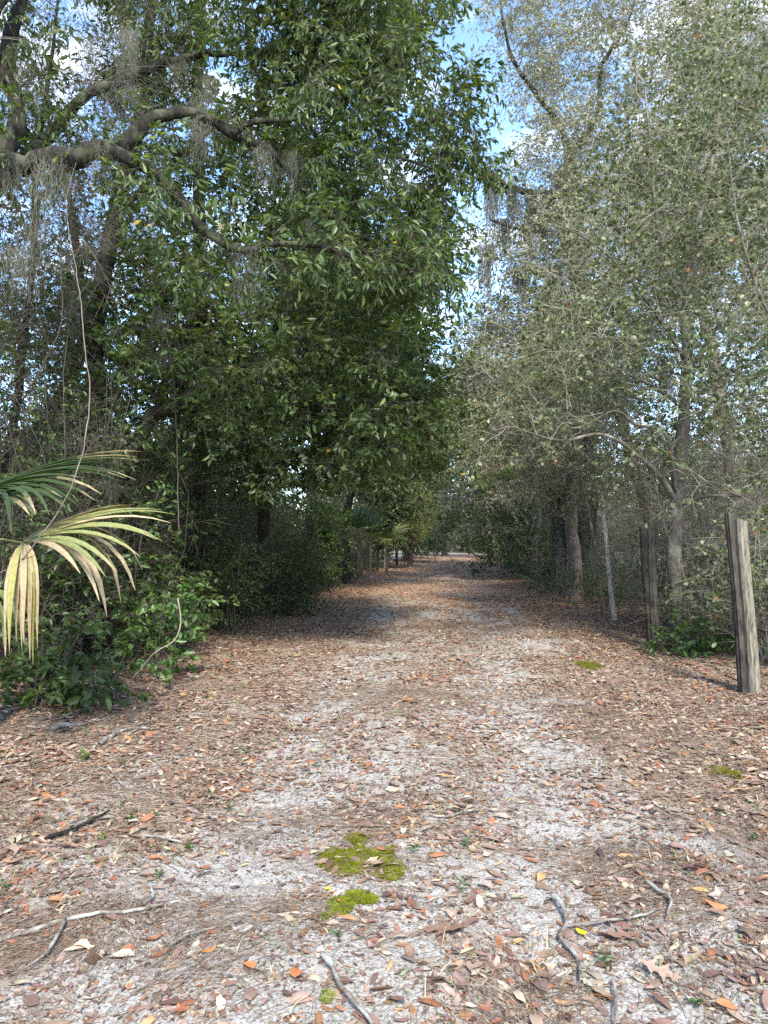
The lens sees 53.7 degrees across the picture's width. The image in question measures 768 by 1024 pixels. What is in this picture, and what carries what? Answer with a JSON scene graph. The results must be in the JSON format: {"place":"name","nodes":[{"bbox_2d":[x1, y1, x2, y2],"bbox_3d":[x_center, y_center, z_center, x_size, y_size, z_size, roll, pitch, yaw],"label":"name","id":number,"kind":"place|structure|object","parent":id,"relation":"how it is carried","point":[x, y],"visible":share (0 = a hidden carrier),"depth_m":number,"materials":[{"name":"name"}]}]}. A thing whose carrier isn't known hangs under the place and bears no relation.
{"place":"outdoors","nodes":[
{"label":"outdoors","id":0,"kind":"place"},
{"bbox_2d":[0,546,767,1023],"bbox_3d":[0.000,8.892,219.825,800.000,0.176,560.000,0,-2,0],"label":"ground","id":1,"kind":"structure","parent":0,"point":[350,958],"depth_m":3.61,"materials":[{"name":"grey sand"}]},
{"bbox_2d":[0,615,111,709],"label":"shrub","id":2,"kind":"object","parent":1,"relation":"on","point":[48,664],"visible":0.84,"depth_m":6.47,"materials":[{"name":"green plant"}]},
{"bbox_2d":[0,518,149,674],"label":"shrub","id":3,"kind":"object","parent":1,"relation":"on","point":[63,598],"visible":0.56,"depth_m":7.41,"materials":[{"name":"green plant"}]},
{"bbox_2d":[44,810,110,838],"bbox_3d":[-1.565,1.612,3.914,0.038,0.037,0.424,-1,-2,28],"label":"stick","id":4,"kind":"object","parent":1,"relation":"on","point":[66,831],"visible":1,"depth_m":3.86,"materials":[{"name":"wood"}]},
{"bbox_2d":[0,450,170,656],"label":"palmetto","id":5,"kind":"object","parent":1,"relation":"on","point":[21,585],"visible":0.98,"depth_m":4.95,"materials":[{"name":"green plant"}]},
{"bbox_2d":[0,141,170,634],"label":"oak tree","id":6,"kind":"object","parent":1,"relation":"on","point":[79,269],"visible":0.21,"depth_m":10.62,"materials":[{"name":"green plant"}]},
{"bbox_2d":[0,207,175,487],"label":"oak tree","id":7,"kind":"object","parent":1,"relation":"on","point":[69,309],"visible":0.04,"depth_m":14.98,"materials":[{"name":"green plant"}]},
{"bbox_2d":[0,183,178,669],"bbox_3d":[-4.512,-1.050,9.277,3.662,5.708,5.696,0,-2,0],"label":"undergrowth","id":8,"kind":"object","parent":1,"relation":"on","point":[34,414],"visible":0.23,"depth_m":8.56,"materials":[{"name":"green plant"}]},
{"bbox_2d":[0,881,179,968],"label":"stick","id":9,"kind":"object","parent":1,"relation":"on","point":[4,938],"visible":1,"depth_m":2.95,"materials":[{"name":"grey wood"}]},
{"bbox_2d":[39,627,165,714],"bbox_3d":[-2.570,1.423,6.587,1.146,0.822,1.114,0,-2,0],"label":"shrub","id":10,"kind":"object","parent":1,"relation":"on","point":[106,669],"visible":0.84,"depth_m":6.55,"materials":[{"name":"green plant"}]},
{"bbox_2d":[98,726,153,744],"bbox_3d":[-1.969,1.654,5.659,0.220,0.048,0.514,-1,-2,34],"label":"stick","id":11,"kind":"object","parent":1,"relation":"on","point":[104,739],"visible":1,"depth_m":5.73,"materials":[{"name":"wood"}]},
{"bbox_2d":[0,0,266,510],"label":"bare tree","id":12,"kind":"object","parent":1,"relation":"on","point":[27,312],"visible":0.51,"depth_m":8.52,"materials":[{"name":"grey plant"}]},
{"bbox_2d":[0,239,40,307],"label":"spanish moss","id":13,"kind":"object","parent":12,"relation":"hanging from","point":[15,267],"visible":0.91,"depth_m":7.49,"materials":[{"name":"grey plant"}]},
{"bbox_2d":[50,282,89,335],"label":"spanish moss","id":14,"kind":"object","parent":12,"relation":"hanging from","point":[70,292],"visible":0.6,"depth_m":9.09,"materials":[{"name":"plant"}]},
{"bbox_2d":[72,33,100,89],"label":"spanish moss","id":15,"kind":"object","parent":12,"relation":"hanging from","point":[92,51],"visible":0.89,"depth_m":7.76,"materials":[{"name":"plant"}]},
{"bbox_2d":[110,25,146,88],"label":"spanish moss","id":16,"kind":"object","parent":12,"relation":"hanging from","point":[123,33],"visible":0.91,"depth_m":7.76,"materials":[{"name":"grey plant"}]},
{"bbox_2d":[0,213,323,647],"bbox_3d":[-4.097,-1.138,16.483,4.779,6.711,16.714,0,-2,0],"label":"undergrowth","id":17,"kind":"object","parent":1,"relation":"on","point":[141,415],"visible":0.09,"depth_m":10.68,"materials":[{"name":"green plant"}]},
{"bbox_2d":[85,547,239,657],"bbox_3d":[-2.729,1.175,9.326,1.855,1.511,1.531,0,-2,0],"label":"shrub","id":18,"kind":"object","parent":1,"relation":"on","point":[198,591],"visible":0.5,"depth_m":9.33,"materials":[{"name":"green plant"}]},
{"bbox_2d":[1,0,326,606],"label":"oak tree","id":19,"kind":"object","parent":1,"relation":"on","point":[196,193],"visible":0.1,"depth_m":13.47,"materials":[{"name":"green plant"}]},
{"bbox_2d":[110,577,221,688],"bbox_3d":[-2.298,1.247,7.898,1.150,1.162,0.964,-1,-2,34],"label":"shrub","id":20,"kind":"object","parent":1,"relation":"on","point":[159,642],"visible":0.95,"depth_m":7.82,"materials":[{"name":"green plant"}]},
{"bbox_2d":[0,0,383,635],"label":"oak tree","id":21,"kind":"object","parent":1,"relation":"on","point":[123,353],"visible":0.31,"depth_m":10.10,"materials":[{"name":"green plant"}]},
{"bbox_2d":[147,306,182,370],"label":"spanish moss","id":22,"kind":"object","parent":21,"relation":"hanging from","point":[159,323],"visible":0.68,"depth_m":9.05,"materials":[{"name":"grey plant"}]},
{"bbox_2d":[0,253,399,684],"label":"undergrowth","id":23,"kind":"object","parent":1,"relation":"on","point":[185,520],"visible":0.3,"depth_m":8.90,"materials":[{"name":"green plant"}]},
{"bbox_2d":[0,530,400,661],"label":"undergrowth","id":24,"kind":"object","parent":1,"relation":"on","point":[218,613],"visible":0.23,"depth_m":12.68,"materials":[{"name":"green plant"}]},
{"bbox_2d":[77,139,350,564],"bbox_3d":[-3.867,-3.268,15.497,6.528,10.508,7.074,0,-2,0],"label":"oak tree","id":25,"kind":"object","parent":1,"relation":"on","point":[177,275],"depth_m":15.82,"materials":[{"name":"green plant"}]},
{"bbox_2d":[145,346,308,550],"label":"oak tree","id":26,"kind":"object","parent":1,"relation":"on","point":[235,473],"visible":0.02,"depth_m":28.24,"materials":[{"name":"green plant"}]},
{"bbox_2d":[179,524,299,635],"bbox_3d":[-2.276,1.110,11.650,1.958,1.866,1.852,0,-2,0],"label":"shrub","id":27,"kind":"object","parent":1,"relation":"on","point":[228,584],"visible":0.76,"depth_m":11.50,"materials":[{"name":"green plant"}]},
{"bbox_2d":[34,214,453,647],"bbox_3d":[-1.713,-1.028,9.694,5.029,5.696,4.361,0,-2,0],"label":"oak tree","id":28,"kind":"object","parent":1,"relation":"on","point":[218,376],"visible":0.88,"depth_m":9.03,"materials":[{"name":"green plant"}]},
{"bbox_2d":[0,0,519,357],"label":"oak tree","id":29,"kind":"object","parent":1,"relation":"on","point":[417,248],"visible":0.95,"depth_m":8.04,"materials":[{"name":"green plant"}]},
{"bbox_2d":[0,158,26,224],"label":"spanish moss","id":30,"kind":"object","parent":29,"relation":"hanging from","point":[16,177],"visible":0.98,"depth_m":7.20,"materials":[{"name":"grey plant"}]},
{"bbox_2d":[0,52,39,126],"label":"spanish moss","id":31,"kind":"object","parent":29,"relation":"hanging from","point":[19,71],"visible":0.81,"depth_m":7.65,"materials":[{"name":"grey plant"}]},
{"bbox_2d":[7,207,58,302],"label":"spanish moss","id":32,"kind":"object","parent":29,"relation":"hanging from","point":[34,236],"visible":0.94,"depth_m":7.48,"materials":[{"name":"grey plant"}]},
{"bbox_2d":[16,148,70,247],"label":"spanish moss","id":33,"kind":"object","parent":29,"relation":"hanging from","point":[42,178],"visible":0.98,"depth_m":7.13,"materials":[{"name":"grey plant"}]},
{"bbox_2d":[0,164,89,572],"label":"vine","id":34,"kind":"object","parent":29,"relation":"hanging from","point":[89,402],"visible":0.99,"depth_m":5.05,"materials":[{"name":"brown plant"}]},
{"bbox_2d":[28,164,62,388],"bbox_3d":[-3.252,-2.274,7.391,0.544,2.119,0.163,-2,-3,40],"label":"vine","id":35,"kind":"object","parent":29,"relation":"hanging from","point":[61,291],"visible":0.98,"depth_m":7.34,"materials":[{"name":"brown plant"}]},
{"bbox_2d":[43,153,75,209],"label":"spanish moss","id":36,"kind":"object","parent":29,"relation":"hanging from","point":[61,170],"visible":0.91,"depth_m":7.21,"materials":[{"name":"grey plant"}]},
{"bbox_2d":[126,152,179,532],"bbox_3d":[-2.518,-1.756,8.231,0.158,3.962,1.732,0,-2,1],"label":"vine","id":37,"kind":"object","parent":29,"relation":"hanging from","point":[172,373],"visible":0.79,"depth_m":8.77,"materials":[{"name":"brown plant"}]},
{"bbox_2d":[181,109,222,174],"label":"spanish moss","id":38,"kind":"object","parent":29,"relation":"hanging from","point":[196,127],"visible":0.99,"depth_m":7.63,"materials":[{"name":"grey plant"}]},
{"bbox_2d":[199,72,220,112],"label":"spanish moss","id":39,"kind":"object","parent":29,"relation":"hanging from","point":[209,85],"visible":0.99,"depth_m":8.05,"materials":[{"name":"plant"}]},
{"bbox_2d":[224,241,263,316],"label":"spanish moss","id":40,"kind":"object","parent":29,"relation":"hanging from","point":[241,266],"visible":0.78,"depth_m":7.18,"materials":[{"name":"grey plant"}]},
{"bbox_2d":[247,139,283,200],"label":"spanish moss","id":41,"kind":"object","parent":29,"relation":"hanging from","point":[258,161],"visible":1,"depth_m":7.73,"materials":[{"name":"grey plant"}]},
{"bbox_2d":[280,145,305,196],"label":"spanish moss","id":42,"kind":"object","parent":29,"relation":"hanging from","point":[292,159],"visible":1,"depth_m":7.81,"materials":[{"name":"plant"}]},
{"bbox_2d":[255,560,327,610],"bbox_3d":[-1.996,1.523,15.524,1.568,1.122,1.577,-2,-3,39],"label":"palmetto","id":43,"kind":"object","parent":1,"relation":"on","point":[310,575],"visible":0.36,"depth_m":15.40,"materials":[{"name":"green plant"}]},
{"bbox_2d":[249,552,343,617],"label":"shrub","id":44,"kind":"object","parent":1,"relation":"on","point":[301,596],"visible":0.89,"depth_m":14.39,"materials":[{"name":"green plant"}]},
{"bbox_2d":[260,523,338,595],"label":"shrub","id":45,"kind":"object","parent":1,"relation":"on","point":[318,554],"visible":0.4,"depth_m":17.21,"materials":[{"name":"green plant"}]},
{"bbox_2d":[281,480,364,590],"bbox_3d":[-1.758,0.596,21.107,2.493,3.254,2.333,0,-2,0],"label":"shrub","id":46,"kind":"object","parent":1,"relation":"on","point":[330,537],"visible":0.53,"depth_m":20.89,"materials":[{"name":"green plant"}]},
{"bbox_2d":[319,951,373,1023],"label":"stick","id":47,"kind":"object","parent":1,"relation":"on","point":[328,960],"visible":1,"depth_m":2.43,"materials":[{"name":"grey wood"}]},
{"bbox_2d":[240,140,455,594],"bbox_3d":[-0.913,-3.840,19.640,5.526,12.105,8.111,0,-2,0],"label":"oak tree","id":48,"kind":"object","parent":1,"relation":"on","point":[314,520],"visible":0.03,"depth_m":19.18,"materials":[{"name":"green plant"}]},
{"bbox_2d":[320,888,378,919],"bbox_3d":[-0.162,1.568,3.052,0.289,0.031,0.179,2,-3,-40],"label":"moss patch","id":49,"kind":"object","parent":1,"relation":"on","point":[370,897],"visible":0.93,"depth_m":3.05,"materials":[{"name":"green plant"}]},
{"bbox_2d":[194,186,518,619],"bbox_3d":[-0.591,-2.052,13.009,4.933,8.074,5.824,0,-2,0],"label":"oak tree","id":50,"kind":"object","parent":1,"relation":"on","point":[432,399],"visible":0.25,"depth_m":11.54,"materials":[{"name":"green plant"}]},
{"bbox_2d":[316,832,409,882],"bbox_3d":[-0.107,1.588,3.512,0.445,0.040,0.551,0,-2,0],"label":"moss patch","id":51,"kind":"object","parent":1,"relation":"on","point":[352,852],"visible":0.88,"depth_m":3.46,"materials":[{"name":"green plant"}]},
{"bbox_2d":[329,501,405,580],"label":"fan palm","id":52,"kind":"object","parent":1,"relation":"on","point":[369,521],"visible":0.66,"depth_m":25.84,"materials":[{"name":"green plant"}]},
{"bbox_2d":[305,394,432,566],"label":"oak tree","id":53,"kind":"object","parent":1,"relation":"on","point":[401,512],"visible":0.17,"depth_m":35.32,"materials":[{"name":"green plant"}]},
{"bbox_2d":[0,401,767,555],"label":"woods","id":54,"kind":"object","parent":1,"relation":"on","point":[631,502],"visible":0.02,"depth_m":63.84,"materials":[{"name":"green plant"}]},
{"bbox_2d":[0,555,767,1023],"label":"leaf litter","id":55,"kind":"object","parent":1,"relation":"on","point":[250,993],"visible":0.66,"depth_m":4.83,"materials":[{"name":"brown plant"}]},
{"bbox_2d":[0,619,767,1023],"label":"leaf fragments","id":56,"kind":"object","parent":1,"relation":"on","point":[220,975],"visible":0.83,"depth_m":3.68,"materials":[{"name":"brown plant"}]},
{"bbox_2d":[362,520,410,573],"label":"fan palm","id":57,"kind":"object","parent":1,"relation":"on","point":[389,539],"visible":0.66,"depth_m":31.37,"materials":[{"name":"green plant"}]},
{"bbox_2d":[263,322,514,583],"bbox_3d":[0.007,-2.508,23.560,7.943,9.724,8.064,0,-2,0],"label":"oak tree","id":58,"kind":"object","parent":1,"relation":"on","point":[434,463],"visible":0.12,"depth_m":22.97,"materials":[{"name":"green plant"}]},
{"bbox_2d":[359,419,465,561],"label":"oak tree","id":59,"kind":"object","parent":1,"relation":"on","point":[429,540],"visible":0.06,"depth_m":45.62,"materials":[{"name":"green plant"}]},
{"bbox_2d":[388,482,441,567],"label":"shrub","id":60,"kind":"object","parent":1,"relation":"on","point":[423,531],"visible":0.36,"depth_m":37.26,"materials":[{"name":"green plant"}]},
{"bbox_2d":[399,490,435,566],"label":"fan palm","id":61,"kind":"object","parent":1,"relation":"on","point":[409,561],"visible":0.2,"depth_m":38.28,"materials":[{"name":"green plant"}]},
{"bbox_2d":[421,919,467,934],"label":"fallen leaf","id":62,"kind":"object","parent":1,"relation":"on","point":[455,925],"visible":1,"depth_m":2.84,"materials":[{"name":"plant"}]},
{"bbox_2d":[417,389,478,556],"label":"oak tree","id":63,"kind":"object","parent":1,"relation":"on","point":[444,510],"visible":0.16,"depth_m":59.51,"materials":[{"name":"green plant"}]},
{"bbox_2d":[394,515,515,552],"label":"undergrowth","id":64,"kind":"object","parent":1,"relation":"on","point":[451,544],"visible":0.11,"depth_m":75.98,"materials":[{"name":"green plant"}]},
{"bbox_2d":[431,315,543,560],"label":"oak tree","id":65,"kind":"object","parent":1,"relation":"on","point":[449,497],"visible":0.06,"depth_m":36.76,"materials":[{"name":"green plant"}]},
{"bbox_2d":[426,244,611,578],"bbox_3d":[4.748,-3.800,27.081,7.372,12.487,10.111,-1,-2,18],"label":"oak tree","id":66,"kind":"object","parent":1,"relation":"on","point":[489,328],"visible":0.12,"depth_m":25.34,"materials":[{"name":"green plant"}]},
{"bbox_2d":[453,453,587,576],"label":"oak tree","id":67,"kind":"object","parent":1,"relation":"on","point":[492,540],"visible":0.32,"depth_m":26.64,"materials":[{"name":"green plant"}]},
{"bbox_2d":[461,305,654,593],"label":"oak tree","id":68,"kind":"object","parent":1,"relation":"on","point":[558,572],"visible":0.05,"depth_m":19.69,"materials":[{"name":"green plant"}]},
{"bbox_2d":[538,471,557,533],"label":"spanish moss","id":69,"kind":"object","parent":68,"relation":"hanging from","point":[546,514],"visible":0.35,"depth_m":19.43,"materials":[{"name":"plant"}]},
{"bbox_2d":[546,511,563,558],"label":"spanish moss","id":70,"kind":"object","parent":68,"relation":"hanging from","point":[553,537],"visible":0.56,"depth_m":19.72,"materials":[{"name":"plant"}]},
{"bbox_2d":[432,260,697,600],"bbox_3d":[4.341,-1.815,17.030,6.922,7.754,7.196,0,-2,0],"label":"oak tree","id":71,"kind":"object","parent":1,"relation":"on","point":[531,324],"visible":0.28,"depth_m":15.88,"materials":[{"name":"green plant"}]},
{"bbox_2d":[655,357,675,412],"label":"spanish moss","id":72,"kind":"object","parent":71,"relation":"hanging from","point":[665,371],"visible":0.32,"depth_m":15.05,"materials":[{"name":"plant"}]},
{"bbox_2d":[475,305,668,602],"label":"oak tree","id":73,"kind":"object","parent":1,"relation":"on","point":[575,547],"visible":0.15,"depth_m":16.96,"materials":[{"name":"green plant"}]},
{"bbox_2d":[577,489,600,571],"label":"spanish moss","id":74,"kind":"object","parent":73,"relation":"hanging from","point":[594,519],"visible":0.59,"depth_m":17.93,"materials":[{"name":"grey plant"}]},
{"bbox_2d":[524,508,621,573],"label":"shrub","id":75,"kind":"object","parent":1,"relation":"on","point":[544,545],"visible":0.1,"depth_m":23.41,"materials":[{"name":"green plant"}]},
{"bbox_2d":[483,546,663,610],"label":"undergrowth","id":76,"kind":"object","parent":1,"relation":"on","point":[589,581],"visible":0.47,"depth_m":16.78,"materials":[{"name":"green plant"}]},
{"bbox_2d":[497,314,652,595],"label":"oak tree","id":77,"kind":"object","parent":1,"relation":"on","point":[567,592],"visible":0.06,"depth_m":19.03,"materials":[{"name":"green plant"}]},
{"bbox_2d":[554,516,577,570],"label":"spanish moss","id":78,"kind":"object","parent":77,"relation":"hanging from","point":[562,533],"visible":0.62,"depth_m":19.24,"materials":[{"name":"grey plant"}]},
{"bbox_2d":[462,337,690,613],"bbox_3d":[3.615,-0.519,13.219,3.340,4.982,4.695,-2,-2,38],"label":"sapling","id":79,"kind":"object","parent":1,"relation":"on","point":[602,606],"visible":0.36,"depth_m":12.99,"materials":[{"name":"green plant"}]},
{"bbox_2d":[425,0,767,644],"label":"young tree","id":80,"kind":"object","parent":1,"relation":"on","point":[686,378],"visible":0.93,"depth_m":9.83,"materials":[{"name":"green plant"}]},
{"bbox_2d":[550,892,659,981],"bbox_3d":[0.744,1.596,2.943,0.396,0.045,0.661,-2,-3,43],"label":"stick","id":81,"kind":"object","parent":1,"relation":"on","point":[557,898],"visible":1,"depth_m":2.96,"materials":[{"name":"grey wood"}]},
{"bbox_2d":[602,514,616,620],"bbox_3d":[3.997,1.042,13.411,0.265,2.054,0.092,0,-2,12],"label":"fence post","id":82,"kind":"object","parent":1,"relation":"on","point":[611,594],"visible":0.9,"depth_m":13.39,"materials":[{"name":"grey wood"}]},
{"bbox_2d":[456,0,767,583],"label":"oak tree","id":83,"kind":"object","parent":1,"relation":"on","point":[555,119],"visible":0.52,"depth_m":21.81,"materials":[{"name":"green plant"}]},
{"bbox_2d":[475,239,498,304],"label":"spanish moss","id":84,"kind":"object","parent":83,"relation":"hanging from","point":[487,264],"visible":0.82,"depth_m":21.68,"materials":[{"name":"grey plant"}]},
{"bbox_2d":[480,167,501,241],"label":"spanish moss","id":85,"kind":"object","parent":83,"relation":"hanging from","point":[493,210],"visible":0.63,"depth_m":21.87,"materials":[{"name":"grey plant"}]},
{"bbox_2d":[502,184,523,243],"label":"spanish moss","id":86,"kind":"object","parent":83,"relation":"hanging from","point":[514,197],"visible":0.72,"depth_m":22.25,"materials":[{"name":"grey plant"}]},
{"bbox_2d":[513,264,532,318],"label":"spanish moss","id":87,"kind":"object","parent":83,"relation":"hanging from","point":[521,282],"visible":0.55,"depth_m":22.18,"materials":[{"name":"grey plant"}]},
{"bbox_2d":[604,925,642,939],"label":"fallen leaf","id":88,"kind":"object","parent":1,"relation":"on","point":[619,933],"visible":1,"depth_m":2.89,"materials":[{"name":"plant"}]},
{"bbox_2d":[495,344,767,670],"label":"undergrowth","id":89,"kind":"object","parent":1,"relation":"on","point":[633,526],"visible":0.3,"depth_m":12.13,"materials":[{"name":"green plant"}]},
{"bbox_2d":[497,156,767,612],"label":"oak tree","id":90,"kind":"object","parent":1,"relation":"on","point":[704,325],"visible":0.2,"depth_m":13.54,"materials":[{"name":"green plant"}]},
{"bbox_2d":[639,525,650,645],"bbox_3d":[3.628,1.087,10.453,0.194,1.805,0.115,-1,-2,29],"label":"fence post","id":91,"kind":"object","parent":1,"relation":"on","point":[644,551],"visible":0.66,"depth_m":10.43,"materials":[{"name":"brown wood"}]},
{"bbox_2d":[648,508,659,650],"bbox_3d":[3.587,0.968,10.056,0.151,2.034,0.119,-2,-3,42],"label":"fence post","id":92,"kind":"object","parent":1,"relation":"on","point":[653,591],"visible":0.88,"depth_m":10.03,"materials":[{"name":"grey wood"}]},
{"bbox_2d":[639,958,682,982],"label":"fallen leaf","id":93,"kind":"object","parent":1,"relation":"on","point":[663,972],"visible":1,"depth_m":2.64,"materials":[{"name":"beige plant"}]},
{"bbox_2d":[572,3,767,577],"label":"oak tree","id":94,"kind":"object","parent":1,"relation":"on","point":[601,69],"visible":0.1,"depth_m":22.10,"materials":[{"name":"green plant"}]},
{"bbox_2d":[617,514,731,632],"bbox_3d":[4.615,1.009,11.545,1.901,1.951,1.978,2,-3,-41],"label":"shrub","id":95,"kind":"object","parent":1,"relation":"on","point":[662,584],"visible":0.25,"depth_m":11.55,"materials":[{"name":"green plant"}]},
{"bbox_2d":[586,117,767,531],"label":"oak tree","id":96,"kind":"object","parent":1,"relation":"on","point":[733,290],"visible":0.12,"depth_m":14.26,"materials":[{"name":"green plant"}]},
{"bbox_2d":[643,591,734,658],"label":"shrub","id":97,"kind":"object","parent":1,"relation":"on","point":[699,646],"visible":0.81,"depth_m":9.48,"materials":[{"name":"green plant"}]},
{"bbox_2d":[645,0,767,619],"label":"young tree","id":98,"kind":"object","parent":1,"relation":"on","point":[750,69],"visible":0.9,"depth_m":8.57,"materials":[{"name":"green plant"}]},
{"bbox_2d":[665,503,767,664],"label":"shrub","id":99,"kind":"object","parent":1,"relation":"on","point":[714,597],"visible":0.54,"depth_m":8.96,"materials":[{"name":"green plant"}]},
{"bbox_2d":[704,765,745,779],"bbox_3d":[2.170,1.651,4.820,0.241,0.032,0.276,0,-2,0],"label":"moss patch","id":100,"kind":"object","parent":1,"relation":"on","point":[728,771],"visible":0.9,"depth_m":4.79,"materials":[{"name":"plant"}]},
{"bbox_2d":[724,511,747,694],"bbox_3d":[3.405,0.939,7.287,0.203,1.898,0.146,0,-2,0],"label":"fence post","id":101,"kind":"object","parent":1,"relation":"on","point":[738,617],"visible":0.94,"depth_m":7.26,"materials":[{"name":"grey wood"}]},
{"bbox_2d":[724,533,767,604],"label":"shrub","id":102,"kind":"object","parent":1,"relation":"on","point":[762,588],"visible":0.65,"depth_m":8.16,"materials":[{"name":"green plant"}]},
{"bbox_2d":[736,518,760,694],"bbox_3d":[3.476,0.970,7.238,0.206,1.825,0.114,-1,-2,30],"label":"fence post","id":103,"kind":"object","parent":1,"relation":"on","point":[753,668],"visible":0.94,"depth_m":7.21,"materials":[{"name":"grey wood"}]},
{"bbox_2d":[0,0,767,528],"label":"sky","id":104,"kind":"structure","parent":0,"point":[461,36],"materials":[{"name":"blue"}]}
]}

